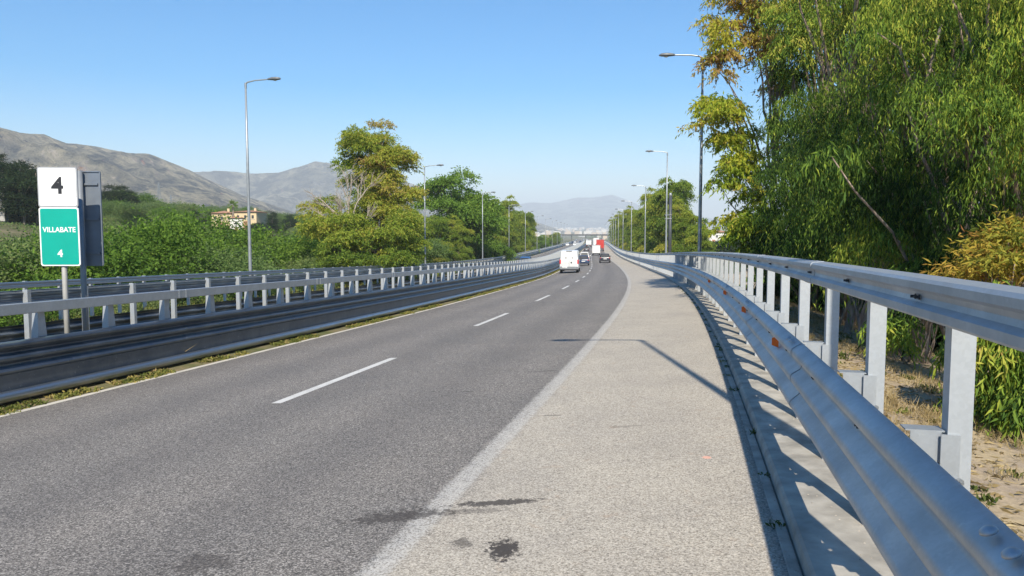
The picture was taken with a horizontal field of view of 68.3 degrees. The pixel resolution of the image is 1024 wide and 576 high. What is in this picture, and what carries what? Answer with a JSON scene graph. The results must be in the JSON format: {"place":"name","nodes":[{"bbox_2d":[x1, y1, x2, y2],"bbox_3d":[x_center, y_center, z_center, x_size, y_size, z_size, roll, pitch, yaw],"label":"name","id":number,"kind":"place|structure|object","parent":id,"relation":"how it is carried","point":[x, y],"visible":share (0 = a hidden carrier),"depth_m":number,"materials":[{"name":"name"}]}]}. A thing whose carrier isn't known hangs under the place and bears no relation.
{"place":"outdoors","nodes":[
{"label":"outdoors","id":0,"kind":"place"},
{"bbox_2d":[0,128,298,214],"bbox_3d":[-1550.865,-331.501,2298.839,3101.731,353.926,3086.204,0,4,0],"label":"mountain","id":1,"kind":"structure","parent":0,"point":[139,173],"depth_m":1608.75,"materials":[{"name":"grey stone"}]},
{"bbox_2d":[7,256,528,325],"bbox_3d":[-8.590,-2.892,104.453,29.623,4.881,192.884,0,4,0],"label":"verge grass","id":2,"kind":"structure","parent":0,"point":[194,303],"depth_m":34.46,"materials":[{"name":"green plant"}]},
{"bbox_2d":[0,220,724,257],"bbox_3d":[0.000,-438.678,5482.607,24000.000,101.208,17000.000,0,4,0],"label":"ground","id":3,"kind":"structure","parent":0,"point":[15,232],"depth_m":109.27,"materials":[{"name":"green plant"}]},
{"bbox_2d":[0,161,29,221],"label":"pine tree","id":4,"kind":"object","parent":3,"relation":"on","point":[15,168],"visible":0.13,"depth_m":124.17,"materials":[{"name":"green plant"}]},
{"bbox_2d":[0,170,39,224],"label":"pine tree","id":5,"kind":"object","parent":3,"relation":"on","point":[21,185],"visible":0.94,"depth_m":115.80,"materials":[{"name":"green plant"}]},
{"bbox_2d":[3,159,39,222],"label":"pine tree","id":6,"kind":"object","parent":3,"relation":"on","point":[23,163],"visible":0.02,"depth_m":126.88,"materials":[{"name":"green plant"}]},
{"bbox_2d":[8,212,38,222],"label":"shrub","id":7,"kind":"object","parent":3,"relation":"on","point":[32,219],"visible":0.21,"depth_m":124.12,"materials":[{"name":"green plant"}]},
{"bbox_2d":[23,168,38,225],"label":"pine tree","id":8,"kind":"object","parent":3,"relation":"on","point":[37,219],"visible":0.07,"depth_m":121.17,"materials":[{"name":"green plant"}]},
{"bbox_2d":[0,270,102,326],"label":"shrub","id":9,"kind":"object","parent":3,"relation":"on","point":[17,318],"visible":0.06,"depth_m":29.57,"materials":[{"name":"green plant"}]},
{"bbox_2d":[0,223,109,290],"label":"shrub","id":10,"kind":"object","parent":3,"relation":"on","point":[11,258],"visible":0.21,"depth_m":37.61,"materials":[{"name":"green plant"}]},
{"bbox_2d":[2,305,128,322],"bbox_3d":[-19.356,1.922,32.486,6.803,3.643,5.980,0,4,5],"label":"shrub","id":11,"kind":"object","parent":3,"relation":"on","point":[79,312],"visible":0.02,"depth_m":30.64,"materials":[{"name":"green plant"}]},
{"bbox_2d":[102,214,123,226],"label":"shrub","id":12,"kind":"object","parent":3,"relation":"on","point":[113,217],"visible":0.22,"depth_m":131.32,"materials":[{"name":"green plant"}]},
{"bbox_2d":[102,183,133,203],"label":"pine tree","id":13,"kind":"object","parent":3,"relation":"on","point":[109,194],"visible":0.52,"depth_m":157.71,"materials":[{"name":"green plant"}]},
{"bbox_2d":[103,217,137,236],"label":"shrub","id":14,"kind":"object","parent":3,"relation":"on","point":[112,223],"visible":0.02,"depth_m":81.67,"materials":[{"name":"green plant"}]},
{"bbox_2d":[0,204,247,302],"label":"shrub","id":15,"kind":"object","parent":3,"relation":"on","point":[166,242],"visible":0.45,"depth_m":40.44,"materials":[{"name":"green plant"}]},
{"bbox_2d":[102,198,151,224],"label":"shrub","id":16,"kind":"object","parent":3,"relation":"on","point":[123,210],"visible":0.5,"depth_m":135.78,"materials":[{"name":"green plant"}]},
{"bbox_2d":[119,189,142,204],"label":"pine tree","id":17,"kind":"object","parent":3,"relation":"on","point":[136,201],"visible":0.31,"depth_m":164.09,"materials":[{"name":"green plant"}]},
{"bbox_2d":[102,189,166,203],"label":"shrub","id":18,"kind":"object","parent":3,"relation":"on","point":[149,197],"visible":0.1,"depth_m":193.88,"materials":[{"name":"green plant"}]},
{"bbox_2d":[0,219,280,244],"bbox_3d":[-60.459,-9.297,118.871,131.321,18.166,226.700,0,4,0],"label":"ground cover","id":19,"kind":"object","parent":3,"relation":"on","point":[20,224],"depth_m":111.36,"materials":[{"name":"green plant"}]},
{"bbox_2d":[150,204,188,220],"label":"shrub","id":20,"kind":"object","parent":3,"relation":"on","point":[160,210],"visible":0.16,"depth_m":146.23,"materials":[{"name":"green plant"}]},
{"bbox_2d":[142,200,203,218],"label":"shrub","id":21,"kind":"object","parent":3,"relation":"on","point":[184,206],"visible":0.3,"depth_m":172.70,"materials":[{"name":"green plant"}]},
{"bbox_2d":[103,223,278,264],"bbox_3d":[-24.835,-0.897,55.527,14.496,8.073,14.803,0,4,2],"label":"shrub","id":22,"kind":"object","parent":3,"relation":"on","point":[214,238],"visible":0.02,"depth_m":55.35,"materials":[{"name":"green plant"}]},
{"bbox_2d":[156,294,231,306],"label":"shrub","id":23,"kind":"object","parent":3,"relation":"on","point":[201,298],"visible":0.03,"depth_m":40.16,"materials":[{"name":"green plant"}]},
{"bbox_2d":[104,238,301,305],"bbox_3d":[-18.189,0.244,44.336,11.438,6.373,11.200,-4,6,-43],"label":"shrub","id":24,"kind":"object","parent":3,"relation":"on","point":[232,266],"visible":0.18,"depth_m":42.24,"materials":[{"name":"green plant"}]},
{"bbox_2d":[211,209,232,226],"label":"yellow villa","id":25,"kind":"object","parent":3,"relation":"on","point":[227,214],"visible":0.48,"depth_m":207.80,"materials":[{"name":"paint"}]},
{"bbox_2d":[168,209,296,268],"bbox_3d":[-23.755,-1.411,57.609,15.261,9.012,14.277,2,5,26],"label":"shrub","id":26,"kind":"object","parent":3,"relation":"on","point":[259,237],"visible":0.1,"depth_m":56.07,"materials":[{"name":"green plant"}]},
{"bbox_2d":[194,253,284,299],"bbox_3d":[-18.242,0.459,46.357,9.585,5.540,9.788,2,5,24],"label":"shrub","id":27,"kind":"object","parent":3,"relation":"on","point":[253,269],"visible":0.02,"depth_m":45.61,"materials":[{"name":"green plant"}]},
{"bbox_2d":[234,208,267,228],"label":"yellow villa","id":28,"kind":"object","parent":3,"relation":"on","point":[257,216],"visible":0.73,"depth_m":203.85,"materials":[{"name":"paint"}]},
{"bbox_2d":[264,210,279,232],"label":"pine tree","id":29,"kind":"object","parent":3,"relation":"on","point":[274,224],"visible":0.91,"depth_m":203.86,"materials":[{"name":"green plant"}]},
{"bbox_2d":[228,220,321,265],"bbox_3d":[-21.092,-1.519,64.737,13.419,8.453,14.343,-2,5,-25],"label":"shrub","id":30,"kind":"object","parent":3,"relation":"on","point":[299,246],"visible":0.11,"depth_m":62.45,"materials":[{"name":"green plant"}]},
{"bbox_2d":[280,215,299,234],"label":"pine tree","id":31,"kind":"object","parent":3,"relation":"on","point":[290,219],"visible":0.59,"depth_m":198.37,"materials":[{"name":"green plant"}]},
{"bbox_2d":[5,239,576,326],"bbox_3d":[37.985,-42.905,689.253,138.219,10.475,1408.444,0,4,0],"label":"verge","id":32,"kind":"structure","parent":3,"relation":"on","point":[474,270],"depth_m":240.95,"materials":[{"name":"green plant"}]},
{"bbox_2d":[102,283,170,311],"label":"shrub","id":33,"kind":"object","parent":32,"relation":"on","point":[151,304],"visible":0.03,"depth_m":34.71,"materials":[{"name":"green plant"}]},
{"bbox_2d":[244,77,280,297],"bbox_3d":[-12.478,-4.984,38.132,1.992,11.115,0.280,1,4,10],"label":"street lamp","id":34,"kind":"object","parent":32,"relation":"on","point":[248,197],"visible":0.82,"depth_m":38.20,"materials":[{"name":"grey metal"}]},
{"bbox_2d":[0,240,575,318],"bbox_3d":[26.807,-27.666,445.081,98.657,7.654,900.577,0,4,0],"label":"guardrail","id":35,"kind":"object","parent":32,"relation":"on","point":[24,285],"visible":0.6,"depth_m":32.84,"materials":[{"name":"metal"}]},
{"bbox_2d":[424,164,443,263],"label":"street lamp","id":36,"kind":"object","parent":32,"relation":"on","point":[424,210],"visible":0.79,"depth_m":72.43,"materials":[{"name":"grey metal"}]},
{"bbox_2d":[420,215,453,274],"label":"eucalyptus tree","id":37,"kind":"object","parent":32,"relation":"on","point":[439,228],"visible":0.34,"depth_m":101.31,"materials":[{"name":"green plant"}]},
{"bbox_2d":[444,214,475,263],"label":"eucalyptus tree","id":38,"kind":"object","parent":32,"relation":"on","point":[458,237],"visible":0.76,"depth_m":108.67,"materials":[{"name":"green plant"}]},
{"bbox_2d":[508,210,531,259],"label":"eucalyptus tree","id":39,"kind":"object","parent":32,"relation":"on","point":[519,246],"visible":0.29,"depth_m":188.93,"materials":[{"name":"green plant"}]},
{"bbox_2d":[520,211,539,252],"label":"eucalyptus tree","id":40,"kind":"object","parent":32,"relation":"on","point":[529,218],"visible":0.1,"depth_m":212.70,"materials":[{"name":"green plant"}]},
{"bbox_2d":[527,217,539,248],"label":"eucalyptus tree","id":41,"kind":"object","parent":32,"relation":"on","point":[533,228],"visible":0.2,"depth_m":237.79,"materials":[{"name":"green plant"}]},
{"bbox_2d":[544,234,609,241],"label":"overpass","id":42,"kind":"object","parent":32,"relation":"on","point":[585,235],"visible":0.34,"depth_m":611.83,"materials":[{"name":"concrete"}]},
{"bbox_2d":[0,239,585,411],"bbox_3d":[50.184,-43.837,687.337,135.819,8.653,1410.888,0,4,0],"label":"median strip","id":43,"kind":"object","parent":3,"relation":"on","point":[177,367],"visible":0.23,"depth_m":15.12,"materials":[{"name":"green plant"}]},
{"bbox_2d":[37,167,80,333],"bbox_3d":[-7.944,-0.077,13.373,0.671,4.085,0.124,0,4,-4],"label":"distance sign","id":44,"kind":"object","parent":43,"relation":"on","point":[59,219],"visible":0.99,"depth_m":13.23,"materials":[{"name":"metal"}]},
{"bbox_2d":[77,170,103,330],"bbox_3d":[-7.890,-0.089,13.997,0.626,4.132,0.152,0,4,1],"label":"reversed sign","id":45,"kind":"object","parent":43,"relation":"on","point":[90,217],"visible":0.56,"depth_m":13.95,"materials":[{"name":"metal"}]},
{"bbox_2d":[0,269,559,414],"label":"verge weeds","id":46,"kind":"object","parent":43,"relation":"on","point":[131,379],"visible":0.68,"depth_m":13.86,"materials":[{"name":"green plant"}]},
{"bbox_2d":[0,239,584,341],"bbox_3d":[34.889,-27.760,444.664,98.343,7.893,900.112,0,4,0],"label":"guardrail","id":47,"kind":"object","parent":43,"relation":"on","point":[24,330],"visible":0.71,"depth_m":20.05,"materials":[{"name":"metal"}]},
{"bbox_2d":[0,239,586,405],"bbox_3d":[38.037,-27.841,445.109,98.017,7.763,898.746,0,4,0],"label":"guardrail","id":48,"kind":"object","parent":43,"relation":"on","point":[39,362],"visible":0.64,"depth_m":15.22,"materials":[{"name":"metal"}]},
{"bbox_2d":[271,252,359,285],"bbox_3d":[-17.710,-0.379,61.869,10.909,5.955,11.140,-4,6,-43],"label":"shrub","id":49,"kind":"object","parent":3,"relation":"on","point":[306,263],"visible":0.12,"depth_m":58.86,"materials":[{"name":"green plant"}]},
{"bbox_2d":[302,159,384,285],"bbox_3d":[-13.503,-4.127,60.793,6.726,12.632,3.579,0,4,0],"label":"bare tree","id":50,"kind":"object","parent":3,"relation":"on","point":[339,206],"visible":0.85,"depth_m":60.16,"materials":[{"name":"plant"}]},
{"bbox_2d":[292,117,432,283],"bbox_3d":[-12.099,-5.993,61.332,11.328,16.543,12.773,-1,4,-17],"label":"eucalyptus tree","id":51,"kind":"object","parent":3,"relation":"on","point":[394,220],"visible":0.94,"depth_m":61.05,"materials":[{"name":"green plant"}]},
{"bbox_2d":[398,208,439,275],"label":"eucalyptus tree","id":52,"kind":"object","parent":3,"relation":"on","point":[427,230],"visible":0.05,"depth_m":93.05,"materials":[{"name":"green plant"}]},
{"bbox_2d":[402,235,454,278],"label":"shrub","id":53,"kind":"object","parent":3,"relation":"on","point":[438,245],"visible":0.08,"depth_m":89.86,"materials":[{"name":"green plant"}]},
{"bbox_2d":[411,165,506,263],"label":"green tree","id":54,"kind":"object","parent":3,"relation":"on","point":[465,207],"visible":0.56,"depth_m":112.93,"materials":[{"name":"green plant"}]},
{"bbox_2d":[468,197,495,262],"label":"eucalyptus tree","id":55,"kind":"object","parent":3,"relation":"on","point":[475,255],"visible":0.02,"depth_m":129.72,"materials":[{"name":"green plant"}]},
{"bbox_2d":[473,216,521,261],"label":"green tree","id":56,"kind":"object","parent":3,"relation":"on","point":[498,250],"visible":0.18,"depth_m":132.48,"materials":[{"name":"green plant"}]},
{"bbox_2d":[490,198,511,252],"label":"eucalyptus tree","id":57,"kind":"object","parent":3,"relation":"on","point":[506,231],"visible":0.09,"depth_m":149.88,"materials":[{"name":"green plant"}]},
{"bbox_2d":[500,194,521,248],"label":"eucalyptus tree","id":58,"kind":"object","parent":3,"relation":"on","point":[512,237],"visible":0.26,"depth_m":167.32,"materials":[{"name":"green plant"}]},
{"bbox_2d":[536,234,549,248],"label":"green tree","id":59,"kind":"object","parent":3,"relation":"on","point":[541,239],"visible":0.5,"depth_m":288.35,"materials":[{"name":"green plant"}]},
{"bbox_2d":[536,227,726,234],"bbox_3d":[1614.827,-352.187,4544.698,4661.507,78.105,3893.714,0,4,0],"label":"city","id":60,"kind":"object","parent":3,"relation":"on","point":[568,230],"visible":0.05,"depth_m":3296.39,"materials":[{"name":"paint"}]},
{"bbox_2d":[638,187,655,248],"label":"eucalyptus tree","id":61,"kind":"object","parent":3,"relation":"on","point":[642,197],"visible":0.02,"depth_m":138.06,"materials":[{"name":"green plant"}]},
{"bbox_2d":[641,176,697,252],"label":"eucalyptus tree","id":62,"kind":"object","parent":3,"relation":"on","point":[681,189],"visible":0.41,"depth_m":112.78,"materials":[{"name":"green plant"}]},
{"bbox_2d":[663,196,703,252],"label":"eucalyptus tree","id":63,"kind":"object","parent":3,"relation":"on","point":[684,219],"visible":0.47,"depth_m":101.01,"materials":[{"name":"green plant"}]},
{"bbox_2d":[761,100,847,324],"bbox_3d":[8.727,-0.572,20.295,3.106,9.223,3.757,-1,4,-13],"label":"eucalyptus tree","id":64,"kind":"object","parent":3,"relation":"on","point":[843,312],"visible":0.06,"depth_m":20.61,"materials":[{"name":"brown plant"}]},
{"bbox_2d":[614,245,1023,540],"bbox_3d":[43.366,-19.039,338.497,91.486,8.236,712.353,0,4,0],"label":"verge","id":65,"kind":"structure","parent":3,"relation":"on","point":[1016,500],"depth_m":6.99,"materials":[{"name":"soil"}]},
{"bbox_2d":[617,209,630,250],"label":"eucalyptus tree","id":66,"kind":"object","parent":65,"relation":"on","point":[622,223],"visible":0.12,"depth_m":230.55,"materials":[{"name":"green plant"}]},
{"bbox_2d":[622,204,635,247],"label":"eucalyptus tree","id":67,"kind":"object","parent":65,"relation":"on","point":[626,211],"visible":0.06,"depth_m":202.57,"materials":[{"name":"green plant"}]},
{"bbox_2d":[624,209,639,250],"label":"eucalyptus tree","id":68,"kind":"object","parent":65,"relation":"on","point":[628,233],"visible":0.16,"depth_m":178.29,"materials":[{"name":"green plant"}]},
{"bbox_2d":[631,185,645,252],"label":"street lamp","id":69,"kind":"object","parent":65,"relation":"on","point":[645,220],"visible":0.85,"depth_m":101.03,"materials":[{"name":"grey metal"}]},
{"bbox_2d":[628,200,650,252],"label":"eucalyptus tree","id":70,"kind":"object","parent":65,"relation":"on","point":[636,221],"visible":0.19,"depth_m":156.22,"materials":[{"name":"green plant"}]},
{"bbox_2d":[640,195,667,252],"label":"eucalyptus tree","id":71,"kind":"object","parent":65,"relation":"on","point":[650,244],"visible":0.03,"depth_m":125.42,"materials":[{"name":"green plant"}]},
{"bbox_2d":[645,150,667,252],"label":"street lamp","id":72,"kind":"object","parent":65,"relation":"on","point":[666,198],"visible":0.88,"depth_m":66.22,"materials":[{"name":"grey metal"}]},
{"bbox_2d":[665,193,671,252],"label":"camera mast","id":73,"kind":"object","parent":65,"relation":"on","point":[670,225],"visible":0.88,"depth_m":71.20,"materials":[{"name":"metal"}]},
{"bbox_2d":[681,224,716,269],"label":"eucalyptus tree","id":74,"kind":"object","parent":65,"relation":"on","point":[690,241],"visible":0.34,"depth_m":90.98,"materials":[{"name":"green plant"}]},
{"bbox_2d":[675,0,811,296],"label":"eucalyptus tree","id":75,"kind":"object","parent":65,"relation":"on","point":[743,161],"visible":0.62,"depth_m":29.96,"materials":[{"name":"green plant"}]},
{"bbox_2d":[747,270,824,311],"bbox_3d":[13.998,0.301,34.073,7.166,7.518,6.854,0,4,0],"label":"dark tree","id":76,"kind":"object","parent":65,"relation":"on","point":[777,292],"visible":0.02,"depth_m":32.88,"materials":[{"name":"green plant"}]},
{"bbox_2d":[739,0,866,310],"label":"eucalyptus tree","id":77,"kind":"object","parent":65,"relation":"on","point":[797,69],"visible":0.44,"depth_m":26.93,"materials":[{"name":"green plant"}]},
{"bbox_2d":[742,0,949,329],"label":"eucalyptus tree","id":78,"kind":"object","parent":65,"relation":"on","point":[845,10],"visible":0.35,"depth_m":18.83,"materials":[{"name":"green plant"}]},
{"bbox_2d":[782,20,936,303],"bbox_3d":[16.644,-4.089,30.559,11.590,15.272,9.592,0,4,0],"label":"dark tree","id":79,"kind":"object","parent":65,"relation":"on","point":[820,293],"visible":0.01,"depth_m":31.05,"materials":[{"name":"green plant"}]},
{"bbox_2d":[825,112,905,333],"bbox_3d":[8.460,-0.013,18.142,2.636,8.337,2.634,0,4,0],"label":"eucalyptus tree","id":80,"kind":"object","parent":65,"relation":"on","point":[849,325],"visible":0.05,"depth_m":17.48,"materials":[{"name":"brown plant"}]},
{"bbox_2d":[753,292,1023,505],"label":"weeds","id":81,"kind":"object","parent":65,"relation":"on","point":[986,497],"visible":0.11,"depth_m":8.23,"materials":[{"name":"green plant"}]},
{"bbox_2d":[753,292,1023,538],"bbox_3d":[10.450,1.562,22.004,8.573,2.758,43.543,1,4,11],"label":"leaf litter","id":82,"kind":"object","parent":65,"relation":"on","point":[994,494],"visible":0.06,"depth_m":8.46,"materials":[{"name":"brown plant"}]},
{"bbox_2d":[800,133,984,345],"bbox_3d":[7.979,0.562,15.084,3.556,7.503,3.735,0,4,0],"label":"eucalyptus tree","id":83,"kind":"object","parent":65,"relation":"on","point":[861,317],"visible":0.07,"depth_m":15.05,"materials":[{"name":"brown plant"}]},
{"bbox_2d":[782,0,1014,352],"bbox_3d":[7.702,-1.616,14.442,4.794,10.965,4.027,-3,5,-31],"label":"eucalyptus tree","id":84,"kind":"object","parent":65,"relation":"on","point":[861,228],"visible":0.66,"depth_m":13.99,"materials":[{"name":"green plant"}]},
{"bbox_2d":[850,248,974,371],"bbox_3d":[6.741,1.651,12.534,2.003,4.681,2.488,2,5,30],"label":"green bush","id":85,"kind":"object","parent":65,"relation":"on","point":[909,348],"visible":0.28,"depth_m":12.34,"materials":[{"name":"green plant"}]},
{"bbox_2d":[821,11,1016,348],"bbox_3d":[15.462,-4.210,23.661,10.456,16.235,9.333,-2,5,-29],"label":"dark tree","id":86,"kind":"object","parent":65,"relation":"on","point":[935,346],"visible":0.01,"depth_m":23.33,"materials":[{"name":"green plant"}]},
{"bbox_2d":[868,0,1023,286],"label":"eucalyptus tree","id":87,"kind":"object","parent":65,"relation":"on","point":[974,100],"visible":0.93,"depth_m":10.79,"materials":[{"name":"green plant"}]},
{"bbox_2d":[884,0,1016,365],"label":"dark tree","id":88,"kind":"object","parent":65,"relation":"on","point":[940,336],"visible":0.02,"depth_m":18.36,"materials":[{"name":"green plant"}]},
{"bbox_2d":[918,280,1023,446],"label":"eucalyptus sapling","id":89,"kind":"object","parent":65,"relation":"on","point":[999,391],"visible":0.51,"depth_m":7.57,"materials":[{"name":"green plant"}]},
{"bbox_2d":[919,204,1023,371],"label":"golden shrub","id":90,"kind":"object","parent":65,"relation":"on","point":[999,257],"visible":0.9,"depth_m":9.63,"materials":[{"name":"yellow plant"}]},
{"bbox_2d":[194,161,565,232],"bbox_3d":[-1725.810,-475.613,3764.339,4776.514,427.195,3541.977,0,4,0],"label":"mountain","id":91,"kind":"structure","parent":0,"point":[284,189],"depth_m":3563.08,"materials":[{"name":"grey stone"}]},
{"bbox_2d":[0,238,802,575],"bbox_3d":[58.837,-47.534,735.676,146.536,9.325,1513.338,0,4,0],"label":"road","id":92,"kind":"structure","parent":0,"point":[580,426],"depth_m":7.24,"materials":[{"name":"grey asphalt"}]},
{"bbox_2d":[0,249,583,416],"bbox_3d":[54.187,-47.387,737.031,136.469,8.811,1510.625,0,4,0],"label":"edge line","id":93,"kind":"object","parent":92,"relation":"on","point":[31,408],"visible":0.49,"depth_m":14.35,"materials":[{"name":"beige paint"}]},
{"bbox_2d":[273,259,591,402],"bbox_3d":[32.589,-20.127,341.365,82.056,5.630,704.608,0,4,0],"label":"lane marking","id":94,"kind":"object","parent":92,"relation":"on","point":[327,383],"visible":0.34,"depth_m":12.44,"materials":[{"name":"white paint"}]},
{"bbox_2d":[559,250,581,272],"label":"van","id":95,"kind":"object","parent":92,"relation":"on","point":[569,260],"visible":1,"depth_m":79.44,"materials":[{"name":"white paint"}]},
{"bbox_2d":[612,251,801,575],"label":"gutter","id":96,"kind":"object","parent":92,"relation":"on","point":[791,560],"visible":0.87,"depth_m":5.89,"materials":[{"name":"concrete"}]},
{"bbox_2d":[679,287,785,528],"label":"gutter weeds","id":97,"kind":"object","parent":96,"relation":"on","point":[754,432],"visible":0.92,"depth_m":9.65,"materials":[{"name":"green plant"}]},
{"bbox_2d":[604,243,893,575],"bbox_3d":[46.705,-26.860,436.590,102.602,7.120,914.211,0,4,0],"label":"kerb","id":98,"kind":"structure","parent":92,"relation":"on","point":[840,548],"depth_m":5.79,"materials":[{"name":"concrete"}]},
{"bbox_2d":[659,53,703,251],"bbox_3d":[7.454,-4.804,33.534,1.992,11.115,0.280,1,4,10],"label":"street lamp","id":99,"kind":"object","parent":98,"relation":"on","point":[665,55],"visible":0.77,"depth_m":33.30,"materials":[{"name":"grey metal"}]},
{"bbox_2d":[604,241,1023,575],"bbox_3d":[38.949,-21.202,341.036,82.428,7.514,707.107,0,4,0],"label":"guardrail","id":100,"kind":"object","parent":98,"relation":"on","point":[919,508],"visible":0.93,"depth_m":3.43,"materials":[{"name":"metal"}]},
{"bbox_2d":[677,286,881,575],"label":"gutter grit","id":101,"kind":"object","parent":92,"relation":"on","point":[750,544],"visible":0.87,"depth_m":6.73,"materials":[{"name":"gravel"}]},
{"bbox_2d":[0,0,972,219],"label":"sky","id":102,"kind":"structure","parent":0,"point":[546,101],"materials":[{"name":"blue"}]},
{"bbox_2d":[438,238,582,276],"bbox_3d":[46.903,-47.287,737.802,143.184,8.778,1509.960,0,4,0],"label":"road","id":103,"kind":"structure","parent":0,"point":[551,251],"depth_m":219.11,"materials":[{"name":"grey asphalt"}]},
{"bbox_2d":[510,195,728,227],"bbox_3d":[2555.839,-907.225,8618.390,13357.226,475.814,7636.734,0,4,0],"label":"distant mountain","id":104,"kind":"structure","parent":0,"point":[594,212],"depth_m":8314.44,"materials":[{"name":"grey stone"}]},
{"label":"dry field","id":105,"kind":"structure","parent":0,"visible":0},
{"bbox_2d":[708,240,741,252],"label":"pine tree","id":106,"kind":"object","parent":105,"relation":"on","point":[731,250],"visible":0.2,"depth_m":146.24,"materials":[{"name":"green plant"}]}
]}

